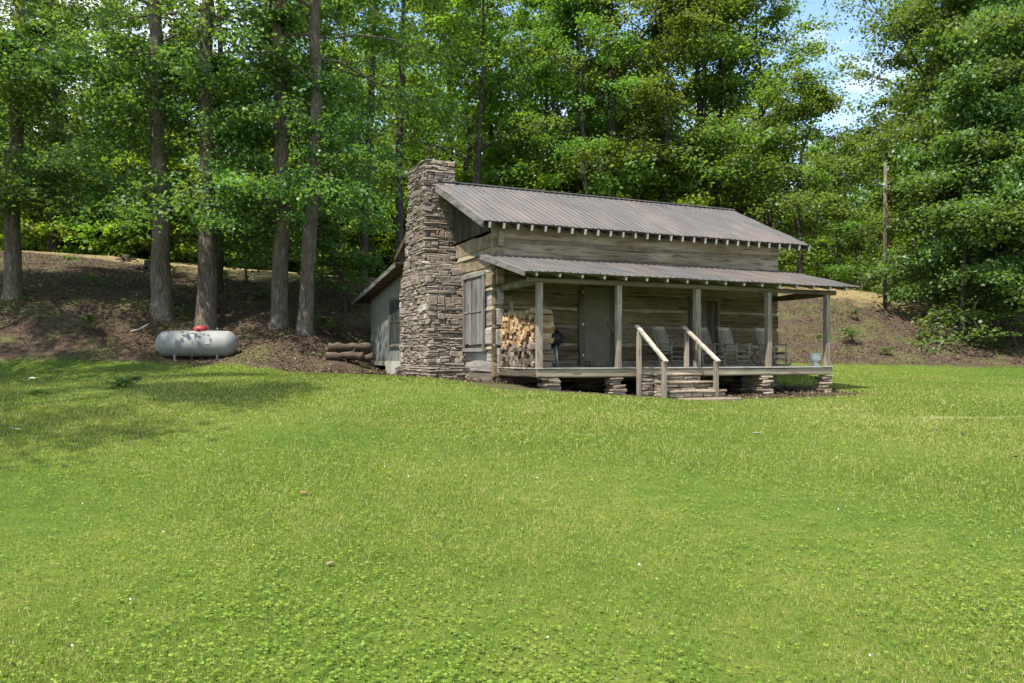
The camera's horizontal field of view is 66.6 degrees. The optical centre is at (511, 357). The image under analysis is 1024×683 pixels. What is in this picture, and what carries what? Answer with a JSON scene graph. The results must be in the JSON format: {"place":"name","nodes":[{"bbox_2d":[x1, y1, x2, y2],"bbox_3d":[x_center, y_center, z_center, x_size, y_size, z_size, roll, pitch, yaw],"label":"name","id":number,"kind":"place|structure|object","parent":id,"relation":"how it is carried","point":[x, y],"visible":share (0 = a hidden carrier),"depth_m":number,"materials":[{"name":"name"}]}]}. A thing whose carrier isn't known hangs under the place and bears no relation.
{"place":"outdoors","nodes":[
{"label":"outdoors","id":0,"kind":"place"},
{"bbox_2d":[0,0,968,211],"label":"sky","id":1,"kind":"structure","parent":0,"point":[852,47],"materials":[{"name":"blue"}]},
{"bbox_2d":[0,251,1023,682],"bbox_3d":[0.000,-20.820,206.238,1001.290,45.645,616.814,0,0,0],"label":"ground","id":2,"kind":"structure","parent":0,"point":[112,325],"depth_m":6.31,"materials":[{"name":"plant"}]},
{"bbox_2d":[0,206,73,251],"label":"understory bush","id":3,"kind":"object","parent":2,"relation":"on","point":[28,213],"visible":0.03,"depth_m":48.40,"materials":[{"name":"green plant"}]},
{"bbox_2d":[0,169,89,251],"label":"understory bush","id":4,"kind":"object","parent":2,"relation":"on","point":[26,237],"visible":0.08,"depth_m":46.68,"materials":[{"name":"green plant"}]},
{"bbox_2d":[0,1,94,160],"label":"hardwood tree","id":5,"kind":"object","parent":2,"relation":"on","point":[2,27],"visible":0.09,"depth_m":46.46,"materials":[{"name":"green plant"}]},
{"bbox_2d":[0,0,104,247],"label":"forest tree","id":6,"kind":"object","parent":2,"relation":"on","point":[78,86],"visible":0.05,"depth_m":64.28,"materials":[{"name":"green plant"}]},
{"bbox_2d":[0,30,118,223],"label":"understory tree","id":7,"kind":"object","parent":2,"relation":"on","point":[49,199],"visible":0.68,"depth_m":29.90,"materials":[{"name":"green plant"}]},
{"bbox_2d":[20,180,115,254],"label":"understory bush","id":8,"kind":"object","parent":2,"relation":"on","point":[23,227],"visible":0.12,"depth_m":45.60,"materials":[{"name":"green plant"}]},
{"bbox_2d":[0,0,146,252],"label":"hardwood tree","id":9,"kind":"object","parent":2,"relation":"on","point":[56,243],"visible":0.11,"depth_m":46.77,"materials":[{"name":"green plant"}]},
{"bbox_2d":[0,0,173,299],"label":"hardwood tree","id":10,"kind":"object","parent":2,"relation":"on","point":[12,277],"visible":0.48,"depth_m":30.33,"materials":[{"name":"green plant"}]},
{"bbox_2d":[0,13,175,231],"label":"understory tree","id":11,"kind":"object","parent":2,"relation":"on","point":[59,116],"visible":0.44,"depth_m":30.44,"materials":[{"name":"green plant"}]},
{"bbox_2d":[53,177,151,258],"bbox_3d":[-23.994,-8.290,46.471,6.308,5.604,7.924,0,0,-28],"label":"understory bush","id":12,"kind":"object","parent":2,"relation":"on","point":[69,222],"visible":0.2,"depth_m":45.41,"materials":[{"name":"green plant"}]},
{"bbox_2d":[46,147,196,258],"bbox_3d":[-22.823,-9.623,48.812,10.906,8.707,8.681,0,0,-31],"label":"understory bush","id":13,"kind":"object","parent":2,"relation":"on","point":[103,158],"visible":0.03,"depth_m":46.37,"materials":[{"name":"green plant"}]},
{"bbox_2d":[101,371,142,388],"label":"weed","id":14,"kind":"object","parent":2,"relation":"on","point":[124,381],"visible":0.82,"depth_m":15.75,"materials":[{"name":"green plant"}]},
{"bbox_2d":[67,0,197,174],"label":"forest tree","id":15,"kind":"object","parent":2,"relation":"on","point":[102,48],"visible":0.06,"depth_m":63.92,"materials":[{"name":"green plant"}]},
{"bbox_2d":[74,129,216,261],"bbox_3d":[-20.972,-9.529,45.872,8.518,9.029,10.702,0,0,-38],"label":"understory bush","id":16,"kind":"object","parent":2,"relation":"on","point":[119,248],"visible":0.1,"depth_m":44.85,"materials":[{"name":"green plant"}]},
{"bbox_2d":[101,164,194,261],"bbox_3d":[-22.191,-8.828,47.493,7.532,7.245,5.996,0,0,25],"label":"understory bush","id":17,"kind":"object","parent":2,"relation":"on","point":[149,248],"visible":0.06,"depth_m":46.06,"materials":[{"name":"green plant"}]},
{"bbox_2d":[0,0,299,321],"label":"hardwood tree","id":18,"kind":"object","parent":2,"relation":"on","point":[162,307],"visible":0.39,"depth_m":29.91,"materials":[{"name":"green plant"}]},
{"bbox_2d":[2,22,304,241],"bbox_3d":[-13.634,-7.592,30.372,10.542,11.562,11.696,0,0,-38],"label":"understory tree","id":19,"kind":"object","parent":2,"relation":"on","point":[122,107],"visible":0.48,"depth_m":28.82,"materials":[{"name":"green plant"}]},
{"bbox_2d":[2,0,352,330],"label":"hardwood tree","id":20,"kind":"object","parent":2,"relation":"on","point":[207,289],"visible":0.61,"depth_m":29.70,"materials":[{"name":"green plant"}]},
{"bbox_2d":[118,158,239,263],"bbox_3d":[-19.690,-8.290,46.267,9.696,6.678,7.718,0,0,26],"label":"understory bush","id":21,"kind":"object","parent":2,"relation":"on","point":[135,240],"visible":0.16,"depth_m":44.79,"materials":[{"name":"green plant"}]},
{"bbox_2d":[41,41,341,254],"bbox_3d":[-12.582,-6.906,30.145,10.542,11.562,11.696,0,0,19],"label":"understory tree","id":22,"kind":"object","parent":2,"relation":"on","point":[131,208],"visible":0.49,"depth_m":29.21,"materials":[{"name":"green plant"}]},
{"bbox_2d":[155,313,237,360],"bbox_3d":[-10.904,-0.663,26.999,2.750,1.785,0.922,0,0,-2],"label":"propane tank","id":23,"kind":"object","parent":2,"relation":"on","point":[200,341],"visible":0.88,"depth_m":26.63,"materials":[{"name":"metal"}]},
{"bbox_2d":[104,0,351,290],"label":"hardwood tree","id":24,"kind":"object","parent":2,"relation":"on","point":[220,262],"visible":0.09,"depth_m":35.94,"materials":[{"name":"green plant"}]},
{"bbox_2d":[192,174,301,271],"bbox_3d":[-15.303,-7.936,47.121,7.016,6.455,8.814,0,0,-4],"label":"understory bush","id":25,"kind":"object","parent":2,"relation":"on","point":[251,264],"visible":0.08,"depth_m":47.19,"materials":[{"name":"green plant"}]},
{"bbox_2d":[224,232,272,282],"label":"sapling","id":26,"kind":"object","parent":2,"relation":"on","point":[239,265],"visible":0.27,"depth_m":37.77,"materials":[{"name":"green plant"}]},
{"bbox_2d":[198,0,335,260],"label":"forest tree","id":27,"kind":"object","parent":2,"relation":"on","point":[287,104],"visible":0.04,"depth_m":62.66,"materials":[{"name":"green plant"}]},
{"bbox_2d":[129,2,411,278],"bbox_3d":[-8.958,-7.234,31.398,10.542,12.718,11.696,0,0,-7],"label":"understory tree","id":28,"kind":"object","parent":2,"relation":"on","point":[287,19],"visible":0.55,"depth_m":28.63,"materials":[{"name":"green plant"}]},
{"bbox_2d":[177,45,406,275],"bbox_3d":[-7.121,-6.148,29.937,10.526,10.984,9.488,0,0,-17],"label":"understory tree","id":29,"kind":"object","parent":2,"relation":"on","point":[348,119],"visible":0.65,"depth_m":28.63,"materials":[{"name":"green plant"}]},
{"bbox_2d":[228,154,369,276],"bbox_3d":[-13.344,-8.420,47.850,9.571,8.026,7.618,0,0,-31],"label":"understory bush","id":30,"kind":"object","parent":2,"relation":"on","point":[293,165],"visible":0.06,"depth_m":47.00,"materials":[{"name":"green plant"}]},
{"bbox_2d":[131,0,471,330],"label":"hardwood tree","id":31,"kind":"object","parent":2,"relation":"on","point":[279,317],"visible":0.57,"depth_m":29.42,"materials":[{"name":"green plant"}]},
{"bbox_2d":[145,0,474,335],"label":"hardwood tree","id":32,"kind":"object","parent":2,"relation":"on","point":[305,324],"visible":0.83,"depth_m":28.83,"materials":[{"name":"green plant"}]},
{"bbox_2d":[289,162,360,277],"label":"sapling","id":33,"kind":"object","parent":2,"relation":"on","point":[299,228],"visible":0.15,"depth_m":36.35,"materials":[{"name":"green plant"}]},
{"bbox_2d":[296,212,378,313],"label":"sapling","id":34,"kind":"object","parent":2,"relation":"on","point":[353,277],"visible":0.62,"depth_m":32.91,"materials":[{"name":"green plant"}]},
{"bbox_2d":[301,189,377,275],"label":"understory bush","id":35,"kind":"object","parent":2,"relation":"on","point":[350,238],"visible":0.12,"depth_m":46.06,"materials":[{"name":"green plant"}]},
{"bbox_2d":[289,157,395,277],"bbox_3d":[-10.619,-8.489,48.613,7.246,8.588,9.104,0,0,44],"label":"understory bush","id":36,"kind":"object","parent":2,"relation":"on","point":[384,260],"visible":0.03,"depth_m":48.15,"materials":[{"name":"green plant"}]},
{"bbox_2d":[325,349,364,359],"bbox_3d":[-5.813,-0.100,27.201,1.341,0.393,0.318,0,0,-6],"label":"old log","id":37,"kind":"object","parent":2,"relation":"on","point":[345,355],"visible":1,"depth_m":27.10,"materials":[{"name":"brown wood"}]},
{"bbox_2d":[266,0,430,274],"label":"hardwood tree","id":38,"kind":"object","parent":2,"relation":"on","point":[380,79],"visible":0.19,"depth_m":49.10,"materials":[{"name":"green plant"}]},
{"bbox_2d":[289,12,432,174],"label":"forest tree","id":39,"kind":"object","parent":2,"relation":"on","point":[364,84],"visible":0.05,"depth_m":64.26,"materials":[{"name":"green plant"}]},
{"bbox_2d":[346,351,375,360],"bbox_3d":[-5.341,-0.060,27.608,1.030,0.401,0.313,0,0,11],"label":"old log","id":40,"kind":"object","parent":2,"relation":"on","point":[370,356],"visible":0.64,"depth_m":27.45,"materials":[{"name":"brown wood"}]},
{"bbox_2d":[327,340,372,350],"bbox_3d":[-5.685,-0.428,27.389,1.560,0.407,0.324,0,0,-14],"label":"old log","id":41,"kind":"object","parent":40,"relation":"on","point":[352,346],"visible":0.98,"depth_m":27.29,"materials":[{"name":"brown wood"}]},
{"bbox_2d":[330,168,410,265],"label":"understory bush","id":42,"kind":"object","parent":2,"relation":"on","point":[393,212],"visible":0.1,"depth_m":49.21,"materials":[{"name":"green plant"}]},
{"bbox_2d":[287,0,459,286],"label":"hardwood tree","id":43,"kind":"object","parent":2,"relation":"on","point":[371,42],"visible":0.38,"depth_m":35.73,"materials":[{"name":"green plant"}]},
{"bbox_2d":[343,220,403,277],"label":"understory bush","id":44,"kind":"object","parent":2,"relation":"on","point":[380,239],"visible":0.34,"depth_m":47.33,"materials":[{"name":"green plant"}]},
{"bbox_2d":[293,0,500,262],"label":"hardwood tree","id":45,"kind":"object","parent":2,"relation":"on","point":[399,204],"visible":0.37,"depth_m":38.91,"materials":[{"name":"green plant"}]},
{"bbox_2d":[356,41,463,179],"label":"forest tree","id":46,"kind":"object","parent":2,"relation":"on","point":[436,156],"visible":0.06,"depth_m":65.35,"materials":[{"name":"green plant"}]},
{"bbox_2d":[363,0,485,184],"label":"forest tree","id":47,"kind":"object","parent":2,"relation":"on","point":[426,75],"visible":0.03,"depth_m":59.68,"materials":[{"name":"green plant"}]},
{"bbox_2d":[364,0,540,253],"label":"forest tree","id":48,"kind":"object","parent":2,"relation":"on","point":[466,176],"visible":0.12,"depth_m":50.78,"materials":[{"name":"green plant"}]},
{"bbox_2d":[0,93,917,295],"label":"distant woods","id":49,"kind":"object","parent":2,"relation":"on","point":[728,205],"depth_m":94.75,"materials":[{"name":"green plant"}]},
{"bbox_2d":[348,0,582,183],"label":"hardwood tree","id":50,"kind":"object","parent":2,"relation":"on","point":[479,144],"visible":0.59,"depth_m":43.77,"materials":[{"name":"green plant"}]},
{"bbox_2d":[371,0,561,221],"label":"forest tree","id":51,"kind":"object","parent":2,"relation":"on","point":[450,88],"visible":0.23,"depth_m":47.44,"materials":[{"name":"green plant"}]},
{"bbox_2d":[435,70,534,186],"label":"forest tree","id":52,"kind":"object","parent":2,"relation":"on","point":[494,136],"visible":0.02,"depth_m":58.07,"materials":[{"name":"green plant"}]},
{"bbox_2d":[409,0,565,181],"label":"forest tree","id":53,"kind":"object","parent":2,"relation":"on","point":[501,24],"visible":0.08,"depth_m":52.82,"materials":[{"name":"green plant"}]},
{"bbox_2d":[0,249,1023,398],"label":"leaf litter","id":54,"kind":"object","parent":2,"relation":"on","point":[782,385],"visible":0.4,"depth_m":30.95,"materials":[{"name":"plant"}]},
{"bbox_2d":[0,395,1023,682],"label":"clover","id":55,"kind":"object","parent":2,"relation":"on","point":[430,677],"visible":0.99,"depth_m":4.47,"materials":[{"name":"green plant"}]},
{"bbox_2d":[469,142,567,191],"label":"understory bush","id":56,"kind":"object","parent":2,"relation":"on","point":[498,158],"visible":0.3,"depth_m":45.57,"materials":[{"name":"green plant"}]},
{"bbox_2d":[459,0,607,190],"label":"hardwood tree","id":57,"kind":"object","parent":2,"relation":"on","point":[526,19],"visible":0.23,"depth_m":48.94,"materials":[{"name":"green plant"}]},
{"bbox_2d":[509,5,620,189],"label":"forest tree","id":58,"kind":"object","parent":2,"relation":"on","point":[536,102],"visible":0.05,"depth_m":59.43,"materials":[{"name":"green plant"}]},
{"bbox_2d":[547,157,622,195],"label":"understory bush","id":59,"kind":"object","parent":2,"relation":"on","point":[577,188],"visible":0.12,"depth_m":45.52,"materials":[{"name":"green plant"}]},
{"bbox_2d":[469,0,705,200],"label":"forest tree","id":60,"kind":"object","parent":2,"relation":"on","point":[597,184],"visible":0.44,"depth_m":44.11,"materials":[{"name":"green plant"}]},
{"bbox_2d":[501,6,677,198],"bbox_3d":[4.983,-16.476,53.399,12.537,26.241,13.730,0,0,32],"label":"forest tree","id":61,"kind":"object","parent":2,"relation":"on","point":[559,110],"visible":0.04,"depth_m":53.41,"materials":[{"name":"green plant"}]},
{"bbox_2d":[521,0,660,196],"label":"hardwood tree","id":62,"kind":"object","parent":2,"relation":"on","point":[547,65],"visible":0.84,"depth_m":43.03,"materials":[{"name":"green plant"}]},
{"bbox_2d":[487,0,710,195],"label":"hardwood tree","id":63,"kind":"object","parent":2,"relation":"on","point":[645,4],"visible":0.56,"depth_m":43.87,"materials":[{"name":"green plant"}]},
{"bbox_2d":[352,159,862,398],"bbox_3d":[2.394,-2.435,26.503,12.331,7.194,15.340,0,0,-24],"label":"log cabin","id":64,"kind":"object","parent":2,"relation":"on","point":[609,281],"visible":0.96,"depth_m":22.65,"materials":[{"name":"wood"}]},
{"bbox_2d":[462,270,485,351],"bbox_3d":[-1.098,-1.276,22.155,0.085,2.220,1.680,0,0,-24],"label":"window frame","id":65,"kind":"structure","parent":64,"relation":"in","point":[481,273],"depth_m":21.49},
{"bbox_2d":[550,327,563,366],"bbox_3d":[1.067,-0.267,20.274,0.560,1.041,0.566,0,0,-24],"label":"kettle grill","id":66,"kind":"object","parent":64,"relation":"on","point":[557,335],"visible":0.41,"depth_m":20.08,"materials":[{"name":"black metal"}]},
{"bbox_2d":[583,285,612,365],"bbox_3d":[2.423,-0.931,22.083,1.052,2.330,0.107,0,0,-24],"label":"screen door","id":67,"kind":"structure","parent":64,"relation":"in","point":[597,299],"depth_m":22.11,"materials":[{"name":"grey wood"}]},
{"bbox_2d":[650,325,689,365],"bbox_3d":[4.422,-0.338,21.894,0.700,1.156,0.946,0,0,-40],"label":"rocking chair","id":68,"kind":"object","parent":64,"relation":"on","point":[664,343],"visible":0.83,"depth_m":22.00,"materials":[{"name":"grey wood"}]},
{"bbox_2d":[701,302,714,363],"bbox_3d":[5.795,-0.732,23.696,0.924,1.930,0.040,0,0,-24],"label":"plank door","id":69,"kind":"structure","parent":64,"relation":"in","point":[707,308],"depth_m":23.76,"materials":[{"name":"grey wood"}]},
{"bbox_2d":[701,327,729,365],"bbox_3d":[5.787,-0.338,22.508,0.700,1.156,0.946,0,0,-38],"label":"rocking chair","id":70,"kind":"object","parent":64,"relation":"on","point":[708,341],"visible":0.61,"depth_m":22.63,"materials":[{"name":"grey wood"}]},
{"bbox_2d":[717,326,754,365],"bbox_3d":[6.408,-0.338,22.458,0.700,1.156,0.946,0,0,-36],"label":"rocking chair","id":71,"kind":"object","parent":64,"relation":"on","point":[721,333],"visible":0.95,"depth_m":22.53,"materials":[{"name":"grey wood"}]},
{"bbox_2d":[752,327,790,365],"bbox_3d":[7.683,-0.338,23.086,0.700,1.156,0.946,0,0,-34],"label":"rocking chair","id":72,"kind":"object","parent":64,"relation":"on","point":[759,337],"visible":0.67,"depth_m":23.13,"materials":[{"name":"grey wood"}]},
{"bbox_2d":[594,63,709,195],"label":"forest tree","id":73,"kind":"object","parent":2,"relation":"on","point":[644,129],"visible":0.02,"depth_m":51.17,"materials":[{"name":"green plant"}]},
{"bbox_2d":[606,157,726,206],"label":"understory bush","id":74,"kind":"object","parent":2,"relation":"on","point":[676,178],"visible":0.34,"depth_m":44.19,"materials":[{"name":"green plant"}]},
{"bbox_2d":[587,0,759,201],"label":"hardwood tree","id":75,"kind":"object","parent":2,"relation":"on","point":[694,18],"visible":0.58,"depth_m":43.70,"materials":[{"name":"green plant"}]},
{"bbox_2d":[552,0,796,211],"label":"forest tree","id":76,"kind":"object","parent":2,"relation":"on","point":[679,65],"visible":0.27,"depth_m":44.70,"materials":[{"name":"green plant"}]},
{"bbox_2d":[642,373,741,400],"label":"stone steps","id":77,"kind":"structure","parent":2,"relation":"on","point":[680,385],"depth_m":19.52,"materials":[{"name":"stone"}]},
{"bbox_2d":[593,0,793,201],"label":"hardwood tree","id":78,"kind":"object","parent":2,"relation":"on","point":[699,98],"visible":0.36,"depth_m":45.50,"materials":[{"name":"green plant"}]},
{"bbox_2d":[625,7,788,228],"bbox_3d":[13.476,-13.894,52.980,12.023,22.125,11.253,0,0,-30],"label":"forest tree","id":79,"kind":"object","parent":2,"relation":"on","point":[705,114],"visible":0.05,"depth_m":51.17,"materials":[{"name":"green plant"}]},
{"bbox_2d":[629,0,818,262],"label":"forest tree","id":80,"kind":"object","parent":2,"relation":"on","point":[763,139],"visible":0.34,"depth_m":44.23,"materials":[{"name":"green plant"}]},
{"bbox_2d":[675,61,775,227],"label":"forest tree","id":81,"kind":"object","parent":2,"relation":"on","point":[725,114],"visible":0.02,"depth_m":60.35,"materials":[{"name":"green plant"}]},
{"bbox_2d":[692,102,817,271],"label":"forest tree","id":82,"kind":"object","parent":2,"relation":"on","point":[751,113],"visible":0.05,"depth_m":65.50,"materials":[{"name":"green plant"}]},
{"bbox_2d":[674,0,871,248],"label":"hardwood tree","id":83,"kind":"object","parent":2,"relation":"on","point":[815,50],"visible":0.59,"depth_m":43.92,"materials":[{"name":"green plant"}]},
{"bbox_2d":[730,69,832,254],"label":"forest tree","id":84,"kind":"object","parent":2,"relation":"on","point":[769,111],"visible":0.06,"depth_m":72.34,"materials":[{"name":"green plant"}]},
{"bbox_2d":[724,112,843,272],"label":"forest tree","id":85,"kind":"object","parent":2,"relation":"on","point":[794,266],"visible":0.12,"depth_m":59.45,"materials":[{"name":"green plant"}]},
{"bbox_2d":[710,66,900,286],"bbox_3d":[15.676,-9.654,43.963,10.007,12.579,11.341,0,0,0],"label":"hardwood tree","id":86,"kind":"object","parent":2,"relation":"on","point":[827,104],"visible":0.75,"depth_m":41.97,"materials":[{"name":"green plant"}]},
{"bbox_2d":[777,130,873,284],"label":"forest tree","id":87,"kind":"object","parent":2,"relation":"on","point":[822,147],"visible":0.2,"depth_m":64.79,"materials":[{"name":"green plant"}]},
{"bbox_2d":[782,145,878,283],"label":"forest tree","id":88,"kind":"object","parent":2,"relation":"on","point":[825,264],"visible":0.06,"depth_m":75.35,"materials":[{"name":"green plant"}]},
{"bbox_2d":[788,146,895,290],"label":"forest tree","id":89,"kind":"object","parent":2,"relation":"on","point":[843,268],"visible":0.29,"depth_m":59.13,"materials":[{"name":"green plant"}]},
{"bbox_2d":[807,136,906,293],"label":"forest tree","id":90,"kind":"object","parent":2,"relation":"on","point":[858,253],"visible":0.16,"depth_m":66.95,"materials":[{"name":"green plant"}]},
{"bbox_2d":[823,173,919,291],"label":"forest tree","id":91,"kind":"object","parent":2,"relation":"on","point":[833,276],"visible":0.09,"depth_m":80.95,"materials":[{"name":"green plant"}]},
{"bbox_2d":[835,162,921,289],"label":"forest tree","id":92,"kind":"object","parent":2,"relation":"on","point":[889,242],"visible":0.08,"depth_m":74.07,"materials":[{"name":"green plant"}]},
{"bbox_2d":[883,164,886,307],"bbox_3d":[18.134,-5.671,37.929,0.193,7.500,0.354,0,0,28],"label":"utility pole","id":93,"kind":"object","parent":2,"relation":"on","point":[885,233],"visible":0.81,"depth_m":37.92,"materials":[{"name":"brown wood"}]},
{"bbox_2d":[856,59,958,291],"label":"forest tree","id":94,"kind":"object","parent":2,"relation":"on","point":[879,190],"visible":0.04,"depth_m":59.10,"materials":[{"name":"green plant"}]},
{"bbox_2d":[821,0,1004,301],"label":"hardwood tree","id":95,"kind":"object","parent":2,"relation":"on","point":[888,17],"visible":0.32,"depth_m":45.04,"materials":[{"name":"green plant"}]},
{"bbox_2d":[818,0,1023,307],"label":"hardwood tree","id":96,"kind":"object","parent":2,"relation":"on","point":[898,61],"visible":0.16,"depth_m":46.61,"materials":[{"name":"green plant"}]},
{"bbox_2d":[858,25,985,299],"bbox_3d":[29.729,-14.843,52.724,12.379,25.406,13.340,0,0,0],"label":"forest tree","id":97,"kind":"object","parent":2,"relation":"on","point":[868,205],"visible":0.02,"depth_m":55.42,"materials":[{"name":"green plant"}]},
{"bbox_2d":[829,0,1023,352],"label":"hardwood tree","id":98,"kind":"object","parent":2,"relation":"on","point":[885,138],"visible":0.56,"depth_m":37.11,"materials":[{"name":"green plant"}]},
{"bbox_2d":[860,69,1023,330],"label":"understory tree","id":99,"kind":"object","parent":2,"relation":"on","point":[955,135],"visible":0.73,"depth_m":35.33,"materials":[{"name":"green plant"}]},
{"bbox_2d":[874,0,1023,327],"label":"understory tree","id":100,"kind":"object","parent":2,"relation":"on","point":[991,8],"visible":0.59,"depth_m":35.41,"materials":[{"name":"green plant"}]},
{"bbox_2d":[890,3,1007,289],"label":"forest tree","id":101,"kind":"object","parent":2,"relation":"on","point":[936,93],"depth_m":46.31,"materials":[{"name":"green plant"}]},
{"bbox_2d":[892,0,1022,313],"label":"hardwood tree","id":102,"kind":"object","parent":2,"relation":"on","point":[972,5],"visible":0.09,"depth_m":44.26,"materials":[{"name":"green plant"}]},
{"bbox_2d":[924,72,1023,331],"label":"understory tree","id":103,"kind":"object","parent":2,"relation":"on","point":[948,263],"visible":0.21,"depth_m":36.06,"materials":[{"name":"green plant"}]},
{"bbox_2d":[928,11,1023,316],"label":"understory tree","id":104,"kind":"object","parent":2,"relation":"on","point":[995,303],"visible":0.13,"depth_m":36.09,"materials":[{"name":"green plant"}]},
{"bbox_2d":[954,295,1023,347],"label":"sapling","id":105,"kind":"object","parent":2,"relation":"on","point":[1014,333],"visible":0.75,"depth_m":34.38,"materials":[{"name":"green plant"}]},
{"bbox_2d":[0,356,1023,682],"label":"grass","id":106,"kind":"structure","parent":0,"point":[910,432],"depth_m":7.25,"materials":[{"name":"plant"}]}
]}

